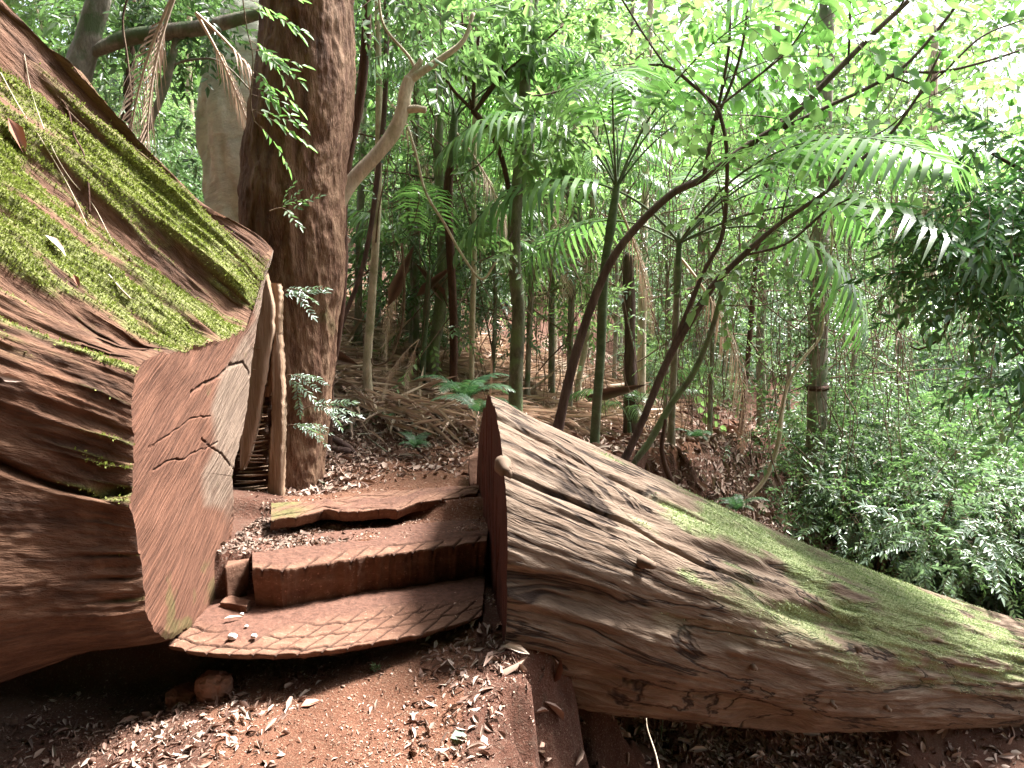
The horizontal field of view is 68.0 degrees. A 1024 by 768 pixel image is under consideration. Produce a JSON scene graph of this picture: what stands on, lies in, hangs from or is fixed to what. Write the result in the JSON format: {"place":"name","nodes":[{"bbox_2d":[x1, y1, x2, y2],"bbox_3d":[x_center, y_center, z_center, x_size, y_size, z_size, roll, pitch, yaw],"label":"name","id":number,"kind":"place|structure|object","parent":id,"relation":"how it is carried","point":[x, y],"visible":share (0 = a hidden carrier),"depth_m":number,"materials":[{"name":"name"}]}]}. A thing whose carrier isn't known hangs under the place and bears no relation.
{"place":"outdoors","nodes":[
{"label":"outdoors","id":0,"kind":"place"},
{"bbox_2d":[122,0,132,102],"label":"liana","id":1,"kind":"object","parent":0,"point":[123,32],"visible":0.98,"depth_m":4.42,"materials":[{"name":"brown wood"}]},
{"bbox_2d":[118,0,174,154],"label":"dead palm frond","id":2,"kind":"object","parent":1,"relation":"hanging from","point":[158,55],"visible":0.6,"depth_m":4.44,"materials":[{"name":"beige plant"}]},
{"bbox_2d":[199,413,806,767],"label":"dirt path","id":3,"kind":"structure","parent":0,"point":[336,714],"depth_m":2.73,"materials":[{"name":"red soil"}]},
{"bbox_2d":[194,670,232,702],"bbox_3d":[-1.096,1.113,2.793,0.135,0.107,0.106,0,6,0],"label":"stone","id":4,"kind":"object","parent":3,"relation":"on","point":[210,685],"visible":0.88,"depth_m":2.76,"materials":[{"name":"brown stone"}]},
{"bbox_2d":[217,503,364,589],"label":"wood chips","id":5,"kind":"object","parent":3,"relation":"on","point":[249,541],"visible":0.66,"depth_m":3.44,"materials":[{"name":"brown wood"}]},
{"bbox_2d":[220,497,495,606],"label":"wood chips","id":6,"kind":"object","parent":3,"relation":"on","point":[360,523],"visible":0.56,"depth_m":3.61,"materials":[{"name":"brown wood"}]},
{"bbox_2d":[270,485,478,529],"bbox_3d":[-0.635,0.630,3.748,1.067,0.139,0.343,-2,6,-17],"label":"timber step","id":7,"kind":"object","parent":3,"relation":"on","point":[393,504],"visible":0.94,"depth_m":3.65,"materials":[{"name":"brown wood"}]},
{"bbox_2d":[406,620,505,759],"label":"leaf litter","id":8,"kind":"object","parent":3,"relation":"on","point":[446,665],"visible":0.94,"depth_m":2.72,"materials":[{"name":"brown plant"}]},
{"bbox_2d":[371,0,628,411],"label":"mossy tree","id":9,"kind":"object","parent":3,"relation":"on","point":[525,28],"visible":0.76,"depth_m":5.85,"materials":[{"name":"green plant"}]},
{"bbox_2d":[406,124,508,279],"bbox_3d":[-0.392,-1.356,5.692,0.793,1.147,0.020,0,6,0],"label":"liana","id":10,"kind":"object","parent":9,"relation":"hanging from","point":[438,213],"visible":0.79,"depth_m":5.69,"materials":[{"name":"brown plant"}]},
{"bbox_2d":[568,366,715,434],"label":"fern","id":11,"kind":"object","parent":3,"relation":"on","point":[636,395],"visible":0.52,"depth_m":7.46,"materials":[{"name":"green plant"}]},
{"bbox_2d":[433,0,879,444],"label":"palm tree","id":12,"kind":"object","parent":3,"relation":"on","point":[572,92],"visible":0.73,"depth_m":5.37,"materials":[{"name":"green plant"}]},
{"bbox_2d":[561,96,768,433],"bbox_3d":[1.771,-1.182,8.553,2.470,4.005,2.152,0,6,0],"label":"treelet","id":13,"kind":"object","parent":3,"relation":"on","point":[664,278],"visible":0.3,"depth_m":8.28,"materials":[{"name":"green plant"}]},
{"bbox_2d":[553,122,880,433],"bbox_3d":[2.009,-0.907,7.655,3.206,3.402,1.796,0,6,0],"label":"treelet","id":14,"kind":"object","parent":3,"relation":"on","point":[711,362],"visible":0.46,"depth_m":7.51,"materials":[{"name":"green plant"}]},
{"bbox_2d":[453,126,1023,454],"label":"palm tree","id":15,"kind":"object","parent":3,"relation":"on","point":[885,164],"visible":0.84,"depth_m":5.65,"materials":[{"name":"green plant"}]},
{"bbox_2d":[477,395,1023,732],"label":"fallen log","id":16,"kind":"object","parent":3,"relation":"on","point":[622,587],"visible":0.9,"depth_m":3.57,"materials":[{"name":"brown wood"}]},
{"bbox_2d":[646,2,861,425],"bbox_3d":[3.334,-1.942,10.622,2.884,6.519,2.541,0,6,0],"label":"sapling","id":17,"kind":"object","parent":3,"relation":"on","point":[760,367],"visible":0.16,"depth_m":10.42,"materials":[{"name":"green plant"}]},
{"bbox_2d":[617,21,908,445],"bbox_3d":[2.751,-1.676,8.658,3.260,5.161,2.396,0,6,0],"label":"sapling","id":18,"kind":"object","parent":3,"relation":"on","point":[750,332],"visible":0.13,"depth_m":8.53,"materials":[{"name":"green plant"}]},
{"bbox_2d":[552,0,1023,430],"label":"arching tree","id":19,"kind":"object","parent":3,"relation":"on","point":[851,52],"visible":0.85,"depth_m":5.22,"materials":[{"name":"green plant"}]},
{"bbox_2d":[657,84,967,427],"bbox_3d":[3.642,-1.288,9.105,3.664,4.423,2.356,0,6,0],"label":"treelet","id":20,"kind":"object","parent":3,"relation":"on","point":[788,345],"visible":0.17,"depth_m":9.34,"materials":[{"name":"green plant"}]},
{"bbox_2d":[0,226,1023,767],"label":"ground","id":21,"kind":"structure","parent":0,"point":[160,668],"depth_m":3.02,"materials":[{"name":"soil"}]},
{"bbox_2d":[28,0,257,196],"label":"understorey tree","id":22,"kind":"object","parent":21,"relation":"on","point":[132,21],"visible":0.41,"depth_m":5.92,"materials":[{"name":"green plant"}]},
{"bbox_2d":[0,0,286,682],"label":"fallen log","id":23,"kind":"object","parent":21,"relation":"on","point":[143,429],"visible":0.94,"depth_m":2.78,"materials":[{"name":"brown wood"}]},
{"bbox_2d":[168,569,485,659],"bbox_3d":[-0.663,0.972,3.106,1.340,0.129,0.663,-2,6,-17],"label":"timber step","id":24,"kind":"object","parent":23,"relation":"attached to","point":[331,627],"visible":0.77,"depth_m":2.98,"materials":[{"name":"brown wood"}]},
{"bbox_2d":[220,595,250,612],"bbox_3d":[-1.136,0.908,3.117,0.178,0.041,0.073,3,7,30],"label":"wood block","id":25,"kind":"object","parent":24,"relation":"on","point":[235,603],"depth_m":3.10,"materials":[{"name":"brown wood"}]},
{"bbox_2d":[225,558,248,596],"bbox_3d":[-1.170,0.820,3.268,0.087,0.157,0.224,-1,6,-12],"label":"wood block","id":26,"kind":"object","parent":25,"relation":"on","point":[237,577],"depth_m":3.19,"materials":[{"name":"brown wood"}]},
{"bbox_2d":[252,518,487,606],"bbox_3d":[-0.589,0.808,3.399,1.111,0.231,0.440,-2,6,-15],"label":"timber step","id":27,"kind":"object","parent":24,"relation":"on","point":[290,576],"visible":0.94,"depth_m":3.29,"materials":[{"name":"brown wood"}]},
{"bbox_2d":[94,50,198,164],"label":"shrub","id":28,"kind":"object","parent":21,"relation":"on","point":[184,103],"visible":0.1,"depth_m":14.86,"materials":[{"name":"green plant"}]},
{"bbox_2d":[0,689,308,767],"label":"leaf litter","id":29,"kind":"object","parent":21,"relation":"on","point":[157,733],"visible":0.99,"depth_m":2.61,"materials":[{"name":"brown plant"}]},
{"bbox_2d":[65,0,258,143],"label":"leaning tree","id":30,"kind":"object","parent":21,"relation":"on","point":[89,46],"visible":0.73,"depth_m":5.33,"materials":[{"name":"grey plant"}]},
{"bbox_2d":[165,683,196,708],"bbox_3d":[-1.223,1.173,2.842,0.147,0.084,0.100,0,6,0],"label":"stone","id":31,"kind":"object","parent":21,"relation":"on","point":[181,692],"visible":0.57,"depth_m":2.81,"materials":[{"name":"brown stone"}]},
{"bbox_2d":[195,0,258,222],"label":"trunk","id":32,"kind":"object","parent":21,"relation":"on","point":[219,133],"visible":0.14,"depth_m":6.19,"materials":[{"name":"wood"}]},
{"bbox_2d":[0,639,526,767],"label":"leaf litter","id":33,"kind":"object","parent":21,"relation":"on","point":[282,718],"visible":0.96,"depth_m":2.66,"materials":[{"name":"brown plant"}]},
{"bbox_2d":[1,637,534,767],"bbox_3d":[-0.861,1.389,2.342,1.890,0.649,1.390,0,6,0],"label":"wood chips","id":34,"kind":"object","parent":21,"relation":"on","point":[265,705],"visible":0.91,"depth_m":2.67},
{"bbox_2d":[237,0,355,491],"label":"rainforest tree","id":35,"kind":"object","parent":21,"relation":"on","point":[312,254],"visible":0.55,"depth_m":4.24,"materials":[{"name":"brown plant"}]},
{"bbox_2d":[195,12,253,131],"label":"dead palm frond","id":36,"kind":"object","parent":35,"relation":"hanging from","point":[200,18],"visible":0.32,"depth_m":4.72,"materials":[{"name":"plant"}]},
{"bbox_2d":[242,0,316,178],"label":"climbing vine","id":37,"kind":"object","parent":35,"relation":"attached to","point":[269,56],"visible":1,"depth_m":3.48,"materials":[{"name":"green plant"}]},
{"bbox_2d":[285,373,329,419],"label":"creeper sprig","id":38,"kind":"object","parent":35,"relation":"attached to","point":[299,385],"visible":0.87,"depth_m":4.15,"materials":[{"name":"green plant"}]},
{"bbox_2d":[345,0,522,205],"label":"leaning tree","id":39,"kind":"object","parent":35,"relation":"attached to","point":[363,168],"visible":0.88,"depth_m":4.78,"materials":[{"name":"green plant"}]},
{"bbox_2d":[201,0,512,346],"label":"tree","id":40,"kind":"object","parent":21,"relation":"on","point":[360,206],"visible":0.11,"depth_m":7.48,"materials":[{"name":"green plant"}]},
{"bbox_2d":[343,0,454,326],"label":"thin tree","id":41,"kind":"object","parent":21,"relation":"on","point":[385,40],"visible":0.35,"depth_m":5.75,"materials":[{"name":"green plant"}]},
{"bbox_2d":[388,245,413,305],"bbox_3d":[-0.910,-0.887,6.169,0.228,0.519,0.146,0,6,0],"label":"palm sheath","id":42,"kind":"object","parent":21,"relation":"on","point":[395,288],"visible":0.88,"depth_m":6.19,"materials":[{"name":"brown plant"}]},
{"bbox_2d":[327,0,481,450],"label":"thin tree","id":43,"kind":"object","parent":21,"relation":"on","point":[365,51],"visible":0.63,"depth_m":4.92,"materials":[{"name":"brown plant"}]},
{"bbox_2d":[347,0,465,398],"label":"sapling","id":44,"kind":"object","parent":21,"relation":"on","point":[371,303],"visible":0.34,"depth_m":5.95,"materials":[{"name":"green plant"}]},
{"bbox_2d":[343,0,508,357],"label":"sapling","id":45,"kind":"object","parent":21,"relation":"on","point":[416,317],"visible":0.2,"depth_m":7.41,"materials":[{"name":"green plant"}]},
{"bbox_2d":[346,58,526,332],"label":"treelet","id":46,"kind":"object","parent":21,"relation":"on","point":[380,267],"visible":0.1,"depth_m":8.41,"materials":[{"name":"green plant"}]},
{"bbox_2d":[348,237,524,335],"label":"shrub","id":47,"kind":"object","parent":21,"relation":"on","point":[490,292],"visible":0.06,"depth_m":8.79,"materials":[{"name":"green plant"}]},
{"bbox_2d":[347,181,543,382],"bbox_3d":[-0.622,-0.666,6.994,1.998,2.035,2.075,4,7,31],"label":"palm tree","id":48,"kind":"object","parent":21,"relation":"on","point":[357,218],"visible":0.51,"depth_m":6.58,"materials":[{"name":"green plant"}]},
{"bbox_2d":[347,0,555,375],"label":"slender tree","id":49,"kind":"object","parent":21,"relation":"on","point":[439,314],"visible":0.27,"depth_m":7.02,"materials":[{"name":"green plant"}]},
{"bbox_2d":[355,8,556,338],"bbox_3d":[-0.881,-1.988,8.638,2.795,3.733,2.974,0,6,0],"label":"palm tree","id":50,"kind":"object","parent":21,"relation":"on","point":[407,314],"visible":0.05,"depth_m":8.49,"materials":[{"name":"grey plant"}]},
{"bbox_2d":[347,27,565,356],"bbox_3d":[-0.760,-1.683,7.875,2.651,3.578,2.077,0,6,0],"label":"treelet","id":51,"kind":"object","parent":21,"relation":"on","point":[409,300],"visible":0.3,"depth_m":7.60,"materials":[{"name":"green plant"}]},
{"bbox_2d":[415,373,515,399],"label":"fern","id":52,"kind":"object","parent":21,"relation":"on","point":[469,390],"visible":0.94,"depth_m":5.18,"materials":[{"name":"green plant"}]},
{"bbox_2d":[347,0,585,397],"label":"sapling","id":53,"kind":"object","parent":21,"relation":"on","point":[471,220],"visible":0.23,"depth_m":6.83,"materials":[{"name":"green plant"}]},
{"bbox_2d":[347,124,596,374],"bbox_3d":[-0.425,-1.177,7.770,2.708,3.137,2.109,0,6,0],"label":"treelet","id":54,"kind":"object","parent":21,"relation":"on","point":[484,306],"visible":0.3,"depth_m":7.50,"materials":[{"name":"green plant"}]},
{"bbox_2d":[350,94,624,351],"bbox_3d":[-0.611,-1.859,8.915,3.957,3.746,2.062,0,6,0],"label":"treelet","id":55,"kind":"object","parent":21,"relation":"on","point":[487,162],"visible":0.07,"depth_m":8.81,"materials":[{"name":"green plant"}]},
{"bbox_2d":[354,1,650,405],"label":"palm tree","id":56,"kind":"object","parent":21,"relation":"on","point":[449,243],"visible":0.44,"depth_m":6.40,"materials":[{"name":"green plant"}]},
{"bbox_2d":[4,0,1023,362],"bbox_3d":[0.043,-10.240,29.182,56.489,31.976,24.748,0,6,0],"label":"distant forest","id":57,"kind":"object","parent":21,"relation":"on","point":[904,88],"visible":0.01,"depth_m":24.07,"materials":[{"name":"green plant"}]},
{"bbox_2d":[333,264,699,445],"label":"frond litter","id":58,"kind":"object","parent":21,"relation":"on","point":[421,395],"visible":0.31,"depth_m":7.09,"materials":[{"name":"brown plant"}]},
{"bbox_2d":[398,0,634,402],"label":"sapling","id":59,"kind":"object","parent":21,"relation":"on","point":[528,363],"visible":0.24,"depth_m":7.39,"materials":[{"name":"green plant"}]},
{"bbox_2d":[427,82,677,409],"bbox_3d":[0.609,-1.210,8.252,2.473,3.704,2.394,3,6,25],"label":"palm tree","id":60,"kind":"object","parent":21,"relation":"on","point":[653,158],"visible":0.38,"depth_m":7.87,"materials":[{"name":"green plant"}]},
{"bbox_2d":[462,107,681,380],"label":"treelet","id":61,"kind":"object","parent":21,"relation":"on","point":[562,319],"visible":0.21,"depth_m":7.96,"materials":[{"name":"green plant"}]},
{"bbox_2d":[454,129,689,398],"bbox_3d":[0.591,-1.077,8.334,2.549,3.235,1.525,-1,6,-13],"label":"palm tree","id":62,"kind":"object","parent":21,"relation":"on","point":[551,362],"visible":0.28,"depth_m":8.26,"materials":[{"name":"green plant"}]},
{"bbox_2d":[285,338,904,767],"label":"leaf litter","id":63,"kind":"object","parent":21,"relation":"on","point":[331,462],"visible":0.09,"depth_m":4.97,"materials":[{"name":"brown plant"}]},
{"bbox_2d":[536,0,674,402],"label":"sapling","id":64,"kind":"object","parent":21,"relation":"on","point":[583,356],"visible":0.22,"depth_m":8.29,"materials":[{"name":"green plant"}]},
{"bbox_2d":[521,0,716,361],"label":"sapling","id":65,"kind":"object","parent":21,"relation":"on","point":[632,9],"visible":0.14,"depth_m":11.63,"materials":[{"name":"green plant"}]},
{"bbox_2d":[622,253,637,432],"bbox_3d":[1.260,-0.273,8.014,0.196,2.204,0.188,-5,8,-41],"label":"broken stump","id":66,"kind":"object","parent":21,"relation":"on","point":[630,368],"visible":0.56,"depth_m":7.95,"materials":[{"name":"brown wood"}]},
{"bbox_2d":[534,190,757,352],"bbox_3d":[2.448,-1.915,13.823,4.643,3.323,3.508,-3,7,-28],"label":"shrub","id":67,"kind":"object","parent":21,"relation":"on","point":[660,259],"visible":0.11,"depth_m":13.68,"materials":[{"name":"green plant"}]},
{"bbox_2d":[528,122,770,392],"bbox_3d":[1.334,-1.232,9.984,3.333,4.286,2.545,-2,6,-19],"label":"treelet","id":68,"kind":"object","parent":21,"relation":"on","point":[616,318],"visible":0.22,"depth_m":9.91,"materials":[{"name":"green plant"}]},
{"bbox_2d":[543,0,796,431],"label":"sapling","id":69,"kind":"object","parent":21,"relation":"on","point":[641,374],"visible":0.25,"depth_m":8.85,"materials":[{"name":"green plant"}]},
{"bbox_2d":[607,231,775,362],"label":"shrub","id":70,"kind":"object","parent":21,"relation":"on","point":[740,325],"visible":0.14,"depth_m":12.49,"materials":[{"name":"green plant"}]},
{"bbox_2d":[576,162,811,304],"bbox_3d":[3.588,-2.711,16.863,5.667,4.198,6.699,0,6,2],"label":"shrub","id":71,"kind":"object","parent":21,"relation":"on","point":[640,191],"visible":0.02,"depth_m":15.40,"materials":[{"name":"green plant"}]},
{"bbox_2d":[632,247,782,464],"bbox_3d":[1.361,-0.028,5.449,0.991,1.852,0.466,3,7,31],"label":"leaning tree","id":72,"kind":"object","parent":21,"relation":"on","point":[647,444],"visible":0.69,"depth_m":5.50,"materials":[{"name":"green plant"}]},
{"bbox_2d":[616,116,801,385],"bbox_3d":[3.136,-1.687,12.020,3.433,4.084,3.811,0,6,0],"label":"sapling","id":73,"kind":"object","parent":21,"relation":"on","point":[700,243],"visible":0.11,"depth_m":11.41,"materials":[{"name":"green plant"}]},
{"bbox_2d":[663,334,794,400],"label":"shrub","id":74,"kind":"object","parent":21,"relation":"on","point":[751,370],"visible":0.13,"depth_m":12.04,"materials":[{"name":"green plant"}]},
{"bbox_2d":[636,241,828,380],"bbox_3d":[3.832,-1.075,13.246,3.266,2.488,3.946,2,6,18],"label":"shrub","id":75,"kind":"object","parent":21,"relation":"on","point":[775,305],"visible":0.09,"depth_m":12.73,"materials":[{"name":"green plant"}]},
{"bbox_2d":[500,432,1023,767],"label":"leaf litter","id":76,"kind":"object","parent":21,"relation":"on","point":[521,668],"visible":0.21,"depth_m":5.16,"materials":[{"name":"brown plant"}]},
{"bbox_2d":[638,211,904,362],"bbox_3d":[5.120,-1.907,14.991,4.735,3.565,4.797,4,7,37],"label":"shrub","id":77,"kind":"object","parent":21,"relation":"on","point":[751,231],"visible":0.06,"depth_m":14.48,"materials":[{"name":"green plant"}]},
{"bbox_2d":[529,0,1023,460],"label":"arching tree","id":78,"kind":"object","parent":21,"relation":"on","point":[771,52],"visible":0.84,"depth_m":5.02,"materials":[{"name":"green plant"}]},
{"bbox_2d":[545,334,1021,618],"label":"leaf litter","id":79,"kind":"object","parent":21,"relation":"on","point":[716,432],"visible":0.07,"depth_m":7.33,"materials":[{"name":"brown plant"}]},
{"bbox_2d":[682,0,982,525],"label":"vine hung tree","id":80,"kind":"object","parent":21,"relation":"on","point":[818,234],"visible":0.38,"depth_m":7.42,"materials":[{"name":"green plant"}]},
{"bbox_2d":[352,40,1010,548],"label":"vines","id":81,"kind":"object","parent":80,"relation":"hanging from","point":[732,322],"visible":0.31,"depth_m":7.01,"materials":[{"name":"green plant"}]},
{"bbox_2d":[748,194,833,497],"bbox_3d":[2.258,-0.298,6.603,0.996,2.692,0.041,0,6,0],"label":"liana","id":82,"kind":"object","parent":80,"relation":"hanging from","point":[769,470],"visible":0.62,"depth_m":6.64,"materials":[{"name":"brown plant"}]},
{"bbox_2d":[757,114,927,453],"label":"treelet","id":83,"kind":"object","parent":21,"relation":"on","point":[854,335],"visible":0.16,"depth_m":8.43,"materials":[{"name":"green plant"}]},
{"bbox_2d":[719,347,1013,575],"bbox_3d":[3.374,0.919,7.468,3.462,2.478,2.616,-5,8,-40],"label":"shrub","id":84,"kind":"object","parent":21,"relation":"on","point":[765,392],"visible":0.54,"depth_m":7.05,"materials":[{"name":"green plant"}]},
{"bbox_2d":[762,365,985,530],"bbox_3d":[4.056,0.823,8.771,2.295,2.052,2.944,-4,7,-33],"label":"shrub","id":85,"kind":"object","parent":21,"relation":"on","point":[878,408],"visible":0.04,"depth_m":7.92,"materials":[{"name":"green plant"}]},
{"bbox_2d":[758,394,992,549],"bbox_3d":[3.783,0.952,8.420,2.475,1.839,2.442,3,6,25],"label":"shrub","id":86,"kind":"object","parent":21,"relation":"on","point":[900,407],"visible":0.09,"depth_m":7.85,"materials":[{"name":"green plant"}]},
{"bbox_2d":[760,360,998,473],"bbox_3d":[4.100,0.744,8.707,2.733,2.071,2.274,5,7,39],"label":"shrub","id":87,"kind":"object","parent":21,"relation":"on","point":[860,399],"visible":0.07,"depth_m":8.03,"materials":[{"name":"green plant"}]},
{"bbox_2d":[769,142,1006,406],"bbox_3d":[4.679,-0.428,9.371,3.266,5.002,1.986,0,6,0],"label":"treelet","id":88,"kind":"object","parent":21,"relation":"on","point":[896,322],"visible":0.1,"depth_m":9.30,"materials":[{"name":"green plant"}]},
{"bbox_2d":[752,299,1023,412],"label":"shrub","id":89,"kind":"object","parent":21,"relation":"on","point":[933,345],"visible":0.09,"depth_m":11.26,"materials":[{"name":"green plant"}]},
{"bbox_2d":[755,371,1023,531],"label":"shrub","id":90,"kind":"object","parent":21,"relation":"on","point":[829,453],"visible":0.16,"depth_m":7.91,"materials":[{"name":"green plant"}]},
{"bbox_2d":[757,385,1023,596],"bbox_3d":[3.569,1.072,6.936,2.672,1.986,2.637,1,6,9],"label":"shrub","id":91,"kind":"object","parent":21,"relation":"on","point":[922,470],"visible":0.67,"depth_m":6.67,"materials":[{"name":"green plant"}]},
{"bbox_2d":[769,448,1023,626],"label":"shrub","id":92,"kind":"object","parent":21,"relation":"on","point":[906,537],"visible":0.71,"depth_m":6.17,"materials":[{"name":"green plant"}]},
{"bbox_2d":[773,346,1023,564],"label":"shrub","id":93,"kind":"object","parent":21,"relation":"on","point":[952,439],"visible":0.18,"depth_m":7.43,"materials":[{"name":"green plant"}]},
{"bbox_2d":[792,367,1022,505],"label":"shrub","id":94,"kind":"object","parent":21,"relation":"on","point":[959,416],"visible":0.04,"depth_m":7.64,"materials":[{"name":"green plant"}]},
{"bbox_2d":[801,379,1023,564],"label":"shrub","id":95,"kind":"object","parent":21,"relation":"on","point":[943,472],"visible":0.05,"depth_m":7.20,"materials":[{"name":"green plant"}]},
{"bbox_2d":[828,290,1018,413],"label":"shrub","id":96,"kind":"object","parent":21,"relation":"on","point":[921,355],"visible":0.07,"depth_m":10.63,"materials":[{"name":"green plant"}]},
{"bbox_2d":[824,382,1023,597],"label":"shrub","id":97,"kind":"object","parent":21,"relation":"on","point":[981,446],"visible":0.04,"depth_m":7.54,"materials":[{"name":"green plant"}]},
{"bbox_2d":[833,103,1023,469],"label":"broadleaf tree","id":98,"kind":"object","parent":21,"relation":"on","point":[1006,242],"visible":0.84,"depth_m":4.80,"materials":[{"name":"green plant"}]},
{"bbox_2d":[834,1,1023,380],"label":"slender tree","id":99,"kind":"object","parent":21,"relation":"on","point":[935,44],"visible":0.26,"depth_m":11.54,"materials":[{"name":"green plant"}]},
{"bbox_2d":[849,293,1019,433],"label":"shrub","id":100,"kind":"object","parent":21,"relation":"on","point":[917,355],"visible":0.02,"depth_m":10.89,"materials":[{"name":"green plant"}]},
{"bbox_2d":[849,402,1023,619],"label":"shrub","id":101,"kind":"object","parent":21,"relation":"on","point":[988,532],"visible":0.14,"depth_m":6.74,"materials":[{"name":"green plant"}]},
{"bbox_2d":[878,119,1022,414],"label":"treelet","id":102,"kind":"object","parent":21,"relation":"on","point":[960,355],"visible":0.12,"depth_m":9.89,"materials":[{"name":"green plant"}]},
{"bbox_2d":[895,481,1023,617],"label":"shrub","id":103,"kind":"object","parent":21,"relation":"on","point":[1005,611],"visible":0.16,"depth_m":6.77,"materials":[{"name":"green plant"}]},
{"bbox_2d":[910,503,1023,617],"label":"shrub","id":104,"kind":"object","parent":21,"relation":"on","point":[994,609],"visible":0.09,"depth_m":7.04,"materials":[{"name":"green plant"}]},
{"bbox_2d":[13,0,1023,301],"label":"sky","id":105,"kind":"structure","parent":0,"point":[1014,69],"materials":[{"name":"white"}]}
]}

